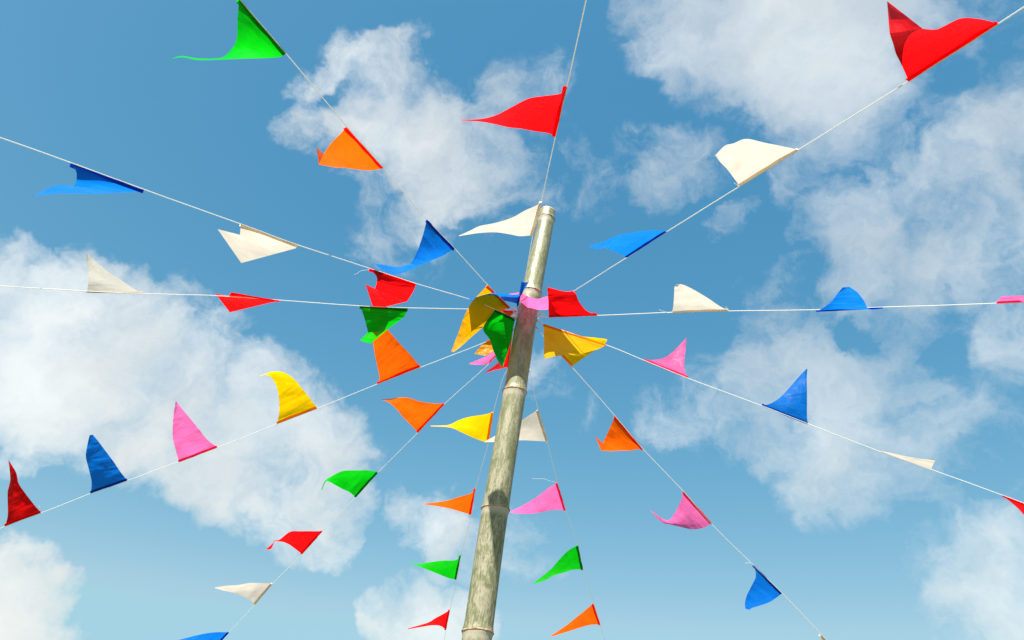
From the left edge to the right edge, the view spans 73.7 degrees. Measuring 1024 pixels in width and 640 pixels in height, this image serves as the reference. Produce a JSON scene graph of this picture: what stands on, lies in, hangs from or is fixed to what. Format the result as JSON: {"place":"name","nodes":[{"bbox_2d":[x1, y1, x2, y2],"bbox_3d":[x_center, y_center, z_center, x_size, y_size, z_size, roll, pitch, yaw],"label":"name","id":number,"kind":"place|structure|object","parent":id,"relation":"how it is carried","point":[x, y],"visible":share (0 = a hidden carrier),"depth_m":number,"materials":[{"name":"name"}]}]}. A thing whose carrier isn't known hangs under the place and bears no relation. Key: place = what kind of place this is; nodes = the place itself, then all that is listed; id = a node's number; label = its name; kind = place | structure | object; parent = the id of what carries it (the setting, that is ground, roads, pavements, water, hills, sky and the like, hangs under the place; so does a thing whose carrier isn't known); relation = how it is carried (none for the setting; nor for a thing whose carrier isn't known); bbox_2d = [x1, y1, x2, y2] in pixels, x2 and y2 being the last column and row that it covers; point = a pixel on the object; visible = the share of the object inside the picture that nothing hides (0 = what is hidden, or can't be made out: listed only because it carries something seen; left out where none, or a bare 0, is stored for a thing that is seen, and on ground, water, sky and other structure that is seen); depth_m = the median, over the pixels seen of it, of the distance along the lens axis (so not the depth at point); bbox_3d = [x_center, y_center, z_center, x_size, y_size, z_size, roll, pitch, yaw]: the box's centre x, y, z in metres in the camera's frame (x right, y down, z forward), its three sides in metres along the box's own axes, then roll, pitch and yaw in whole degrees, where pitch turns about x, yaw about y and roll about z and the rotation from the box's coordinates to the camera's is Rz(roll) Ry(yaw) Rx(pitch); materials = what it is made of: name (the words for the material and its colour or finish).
{"place":"outdoors","nodes":[
{"label":"outdoors","id":0,"kind":"place"},
{"bbox_2d":[0,0,1023,639],"label":"sky","id":1,"kind":"structure","parent":0,"point":[916,198],"materials":[{"name":"blue"}]},
{"label":"ground","id":2,"kind":"structure","parent":0,"visible":0},
{"bbox_2d":[461,206,554,639],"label":"bamboo pole","id":3,"kind":"object","parent":2,"relation":"on","point":[482,598],"visible":0.98,"depth_m":2.83,"materials":[{"name":"wood"}]},
{"bbox_2d":[2,328,513,527],"bbox_3d":[-1.552,0.656,3.447,3.200,1.116,0.016,-6,-37,17],"label":"cord","id":4,"kind":"object","parent":3,"relation":"attached to","point":[257,431],"visible":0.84,"depth_m":3.42,"materials":[{"name":"white fabric"}]},
{"bbox_2d":[4,460,40,525],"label":"pennant","id":5,"kind":"object","parent":4,"relation":"hanging from","point":[21,505],"visible":1,"depth_m":3.52,"materials":[{"name":"red fabric"}]},
{"bbox_2d":[86,435,126,492],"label":"pennant","id":6,"kind":"object","parent":4,"relation":"hanging from","point":[104,471],"visible":1,"depth_m":3.49,"materials":[{"name":"blue fabric"}]},
{"bbox_2d":[173,402,216,461],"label":"pennant","id":7,"kind":"object","parent":4,"relation":"hanging from","point":[190,440],"visible":1,"depth_m":3.39,"materials":[{"name":"pink fabric"}]},
{"bbox_2d":[260,372,316,426],"bbox_3d":[-1.123,0.370,3.305,0.228,0.155,0.310,-7,-37,17],"label":"pennant","id":8,"kind":"object","parent":4,"relation":"hanging from","point":[295,400],"visible":1,"depth_m":3.36,"materials":[{"name":"yellow fabric"}]},
{"bbox_2d":[373,330,419,383],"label":"pennant","id":9,"kind":"object","parent":4,"relation":"hanging from","point":[394,357],"visible":0.79,"depth_m":3.30,"materials":[{"name":"orange fabric"}]},
{"bbox_2d":[475,340,493,355],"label":"pennant","id":10,"kind":"object","parent":4,"relation":"hanging from","point":[485,348],"visible":0.53,"depth_m":3.29,"materials":[{"name":"orange fabric"}]},
{"bbox_2d":[0,286,516,310],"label":"cord","id":11,"kind":"object","parent":3,"relation":"attached to","point":[229,296],"visible":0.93,"depth_m":2.84,"materials":[{"name":"white fabric"}]},
{"bbox_2d":[86,253,142,292],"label":"pennant","id":12,"kind":"object","parent":11,"relation":"hanging from","point":[101,279],"visible":1,"depth_m":2.74,"materials":[{"name":"beige fabric"}]},
{"bbox_2d":[215,292,279,311],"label":"pennant","id":13,"kind":"object","parent":11,"relation":"hanging from","point":[232,304],"visible":0.99,"depth_m":2.97,"materials":[{"name":"red fabric"}]},
{"bbox_2d":[359,306,407,343],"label":"pennant","id":14,"kind":"object","parent":11,"relation":"hanging from","point":[379,321],"visible":1,"depth_m":3.07,"materials":[{"name":"green fabric"}]},
{"bbox_2d":[0,137,517,319],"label":"cord","id":15,"kind":"object","parent":3,"relation":"attached to","point":[232,221],"visible":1,"depth_m":2.43,"materials":[{"name":"white fabric"}]},
{"bbox_2d":[34,163,143,195],"bbox_3d":[-1.586,-0.482,2.377,0.700,0.261,0.196,-9,-38,21],"label":"pennant","id":16,"kind":"object","parent":15,"relation":"hanging from","point":[89,181],"visible":1,"depth_m":2.25,"materials":[{"name":"blue fabric"}]},
{"bbox_2d":[218,224,297,262],"bbox_3d":[-0.981,-0.298,2.583,0.283,0.061,0.214,-8,-37,19],"label":"pennant","id":17,"kind":"object","parent":15,"relation":"hanging from","point":[247,244],"visible":1,"depth_m":2.62,"materials":[{"name":"beige fabric"}]},
{"bbox_2d":[354,269,415,306],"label":"pennant","id":18,"kind":"object","parent":15,"relation":"hanging from","point":[387,290],"visible":0.98,"depth_m":2.91,"materials":[{"name":"red fabric"}]},
{"bbox_2d":[483,310,514,367],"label":"pennant","id":19,"kind":"object","parent":15,"relation":"hanging from","point":[498,328],"visible":1,"depth_m":3.25,"materials":[{"name":"green fabric"}]},
{"bbox_2d":[230,340,511,630],"bbox_3d":[-1.198,1.364,3.901,0.038,1.666,3.330,32,-42,-32],"label":"cord","id":20,"kind":"object","parent":3,"relation":"attached to","point":[360,492],"visible":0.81,"depth_m":3.75,"materials":[{"name":"white fabric"}]},
{"bbox_2d":[180,632,228,639],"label":"pennant","id":21,"kind":"object","parent":20,"relation":"hanging from","point":[215,636],"visible":1,"depth_m":4.11,"materials":[{"name":"blue fabric"}]},
{"bbox_2d":[215,583,271,604],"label":"pennant","id":22,"kind":"object","parent":20,"relation":"hanging from","point":[254,593],"visible":1,"depth_m":3.99,"materials":[{"name":"beige fabric"}]},
{"bbox_2d":[267,531,321,553],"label":"pennant","id":23,"kind":"object","parent":20,"relation":"hanging from","point":[301,542],"visible":1,"depth_m":3.83,"materials":[{"name":"red fabric"}]},
{"bbox_2d":[321,470,377,496],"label":"pennant","id":24,"kind":"object","parent":20,"relation":"hanging from","point":[355,483],"visible":1,"depth_m":3.67,"materials":[{"name":"green fabric"}]},
{"bbox_2d":[382,397,443,432],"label":"pennant","id":25,"kind":"object","parent":20,"relation":"hanging from","point":[417,415],"visible":1,"depth_m":3.48,"materials":[{"name":"orange fabric"}]},
{"bbox_2d":[469,352,495,364],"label":"pennant","id":26,"kind":"object","parent":20,"relation":"hanging from","point":[488,359],"visible":0.66,"depth_m":3.35,"materials":[{"name":"pink fabric"}]},
{"bbox_2d":[240,0,516,316],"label":"cord","id":27,"kind":"object","parent":3,"relation":"attached to","point":[515,313],"visible":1,"depth_m":2.36,"materials":[{"name":"white fabric"}]},
{"bbox_2d":[167,0,285,60],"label":"pennant","id":28,"kind":"object","parent":27,"relation":"hanging from","point":[254,40],"visible":1,"depth_m":2.01,"materials":[{"name":"green fabric"}]},
{"bbox_2d":[317,127,382,169],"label":"pennant","id":29,"kind":"object","parent":27,"relation":"hanging from","point":[346,148],"visible":1,"depth_m":2.43,"materials":[{"name":"orange fabric"}]},
{"bbox_2d":[375,220,454,273],"bbox_3d":[-0.430,-0.242,2.767,0.309,0.209,0.206,-11,-39,23],"label":"pennant","id":30,"kind":"object","parent":27,"relation":"hanging from","point":[434,244],"visible":1,"depth_m":2.73,"materials":[{"name":"blue fabric"}]},
{"bbox_2d":[452,285,509,351],"bbox_3d":[-0.194,0.022,3.127,0.291,0.265,0.209,-14,-40,26],"label":"pennant","id":31,"kind":"object","parent":27,"relation":"hanging from","point":[477,315],"visible":0.98,"depth_m":3.15,"materials":[{"name":"yellow fabric"}]},
{"bbox_2d":[468,281,528,306],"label":"pennant","id":32,"kind":"object","parent":27,"relation":"hanging from","point":[514,298],"visible":0.84,"depth_m":3.11,"materials":[{"name":"blue fabric"}]},
{"bbox_2d":[501,310,515,315],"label":"pennant","id":33,"kind":"object","parent":27,"relation":"hanging from","point":[509,313],"visible":0.89,"depth_m":3.25,"materials":[{"name":"orange fabric"}]},
{"bbox_2d":[444,315,514,639],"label":"cord","id":34,"kind":"object","parent":3,"relation":"attached to","point":[477,481],"visible":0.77,"depth_m":3.89,"materials":[{"name":"white fabric"}]},
{"bbox_2d":[408,610,449,629],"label":"pennant","id":35,"kind":"object","parent":34,"relation":"hanging from","point":[441,620],"visible":1,"depth_m":4.53,"materials":[{"name":"red fabric"}]},
{"bbox_2d":[409,555,460,579],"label":"pennant","id":36,"kind":"object","parent":34,"relation":"hanging from","point":[447,569],"visible":1,"depth_m":4.23,"materials":[{"name":"green fabric"}]},
{"bbox_2d":[425,488,474,514],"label":"pennant","id":37,"kind":"object","parent":34,"relation":"hanging from","point":[464,503],"visible":1,"depth_m":3.95,"materials":[{"name":"orange fabric"}]},
{"bbox_2d":[437,412,492,442],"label":"pennant","id":38,"kind":"object","parent":34,"relation":"hanging from","point":[478,427],"visible":0.98,"depth_m":3.66,"materials":[{"name":"yellow fabric"}]},
{"bbox_2d":[485,333,512,372],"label":"pennant","id":39,"kind":"object","parent":34,"relation":"hanging from","point":[497,366],"visible":0.6,"depth_m":3.40,"materials":[{"name":"red fabric"}]},
{"bbox_2d":[520,0,586,304],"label":"cord","id":40,"kind":"object","parent":3,"relation":"attached to","point":[559,120],"visible":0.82,"depth_m":2.21,"materials":[{"name":"white fabric"}]},
{"bbox_2d":[459,201,541,235],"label":"pennant","id":41,"kind":"object","parent":40,"relation":"hanging from","point":[523,223],"visible":1,"depth_m":2.67,"materials":[{"name":"beige fabric"}]},
{"bbox_2d":[464,86,566,136],"bbox_3d":[-0.006,-0.649,2.200,0.339,0.153,0.216,6,-35,0],"label":"pennant","id":42,"kind":"object","parent":40,"relation":"hanging from","point":[540,114],"visible":1,"depth_m":2.24,"materials":[{"name":"red fabric"}]},
{"bbox_2d":[512,290,573,309],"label":"pennant","id":43,"kind":"object","parent":40,"relation":"hanging from","point":[536,304],"visible":0.49,"depth_m":3.19,"materials":[{"name":"pink fabric"}]},
{"bbox_2d":[529,369,604,639],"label":"cord","id":44,"kind":"object","parent":3,"relation":"attached to","point":[565,509],"visible":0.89,"depth_m":3.95,"materials":[{"name":"white fabric"}]},
{"bbox_2d":[485,410,547,441],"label":"pennant","id":45,"kind":"object","parent":44,"relation":"hanging from","point":[532,428],"visible":0.76,"depth_m":3.60,"materials":[{"name":"beige fabric"}]},
{"bbox_2d":[510,478,564,513],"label":"pennant","id":46,"kind":"object","parent":44,"relation":"hanging from","point":[549,498],"visible":1,"depth_m":3.87,"materials":[{"name":"pink fabric"}]},
{"bbox_2d":[533,545,582,583],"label":"pennant","id":47,"kind":"object","parent":44,"relation":"hanging from","point":[569,560],"visible":1,"depth_m":4.10,"materials":[{"name":"green fabric"}]},
{"bbox_2d":[551,604,599,636],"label":"pennant","id":48,"kind":"object","parent":44,"relation":"hanging from","point":[587,616],"visible":1,"depth_m":4.37,"materials":[{"name":"orange fabric"}]},
{"bbox_2d":[536,326,825,638],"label":"cord","id":49,"kind":"object","parent":3,"relation":"attached to","point":[537,328],"visible":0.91,"depth_m":3.40,"materials":[{"name":"white fabric"}]},
{"bbox_2d":[561,337,606,365],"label":"pennant","id":50,"kind":"object","parent":49,"relation":"hanging from","point":[571,360],"visible":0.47,"depth_m":3.32,"materials":[{"name":"yellow fabric"}]},
{"bbox_2d":[595,416,642,450],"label":"pennant","id":51,"kind":"object","parent":49,"relation":"hanging from","point":[618,437],"visible":1,"depth_m":3.39,"materials":[{"name":"orange fabric"}]},
{"bbox_2d":[650,492,711,528],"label":"pennant","id":52,"kind":"object","parent":49,"relation":"hanging from","point":[688,514],"visible":1,"depth_m":3.45,"materials":[{"name":"pink fabric"}]},
{"bbox_2d":[745,563,781,609],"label":"pennant","id":53,"kind":"object","parent":49,"relation":"hanging from","point":[763,590],"visible":1,"depth_m":3.50,"materials":[{"name":"blue fabric"}]},
{"bbox_2d":[535,302,1023,318],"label":"cord","id":54,"kind":"object","parent":3,"relation":"attached to","point":[538,314],"visible":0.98,"depth_m":2.73,"materials":[{"name":"white fabric"}]},
{"bbox_2d":[547,287,596,317],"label":"pennant","id":55,"kind":"object","parent":54,"relation":"hanging from","point":[564,304],"visible":1,"depth_m":3.08,"materials":[{"name":"red fabric"}]},
{"bbox_2d":[659,284,727,312],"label":"pennant","id":56,"kind":"object","parent":54,"relation":"hanging from","point":[687,299],"visible":1,"depth_m":2.82,"materials":[{"name":"beige fabric"}]},
{"bbox_2d":[816,287,882,311],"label":"pennant","id":57,"kind":"object","parent":54,"relation":"hanging from","point":[847,298],"visible":1,"depth_m":2.56,"materials":[{"name":"blue fabric"}]},
{"bbox_2d":[997,296,1023,302],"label":"pennant","id":58,"kind":"object","parent":54,"relation":"hanging from","point":[1009,299],"visible":1,"depth_m":2.40,"materials":[{"name":"pink fabric"}]},
{"bbox_2d":[537,319,1022,502],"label":"cord","id":59,"kind":"object","parent":3,"relation":"attached to","point":[800,420],"visible":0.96,"depth_m":3.05,"materials":[{"name":"white fabric"}]},
{"bbox_2d":[543,324,605,357],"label":"pennant","id":60,"kind":"object","parent":59,"relation":"hanging from","point":[558,342],"visible":1,"depth_m":3.20,"materials":[{"name":"yellow fabric"}]},
{"bbox_2d":[644,338,688,377],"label":"pennant","id":61,"kind":"object","parent":59,"relation":"hanging from","point":[673,361],"visible":1,"depth_m":3.21,"materials":[{"name":"pink fabric"}]},
{"bbox_2d":[762,369,807,423],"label":"pennant","id":62,"kind":"object","parent":59,"relation":"hanging from","point":[791,401],"visible":1,"depth_m":3.11,"materials":[{"name":"blue fabric"}]},
{"bbox_2d":[881,451,934,469],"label":"pennant","id":63,"kind":"object","parent":59,"relation":"hanging from","point":[927,463],"visible":1,"depth_m":2.94,"materials":[{"name":"beige fabric"}]},
{"bbox_2d":[1002,496,1023,513],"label":"pennant","id":64,"kind":"object","parent":59,"relation":"hanging from","point":[1019,505],"visible":1,"depth_m":2.87,"materials":[{"name":"red fabric"}]},
{"bbox_2d":[539,6,1023,313],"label":"cord","id":65,"kind":"object","parent":3,"relation":"attached to","point":[820,136],"visible":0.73,"depth_m":1.98,"materials":[{"name":"white fabric"}]},
{"bbox_2d":[589,230,665,256],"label":"pennant","id":66,"kind":"object","parent":65,"relation":"hanging from","point":[627,244],"visible":1,"depth_m":2.68,"materials":[{"name":"blue fabric"}]},
{"bbox_2d":[715,139,797,186],"bbox_3d":[0.678,-0.462,2.102,0.327,0.254,0.244,20,-37,-19],"label":"pennant","id":67,"kind":"object","parent":65,"relation":"hanging from","point":[743,161],"visible":1,"depth_m":2.14,"materials":[{"name":"beige fabric"}]},
{"bbox_2d":[887,2,997,80],"bbox_3d":[1.011,-0.794,1.740,0.237,0.529,0.223,20,-37,-19],"label":"pennant","id":68,"kind":"object","parent":65,"relation":"hanging from","point":[919,50],"visible":1,"depth_m":1.69,"materials":[{"name":"red fabric"}]}
]}

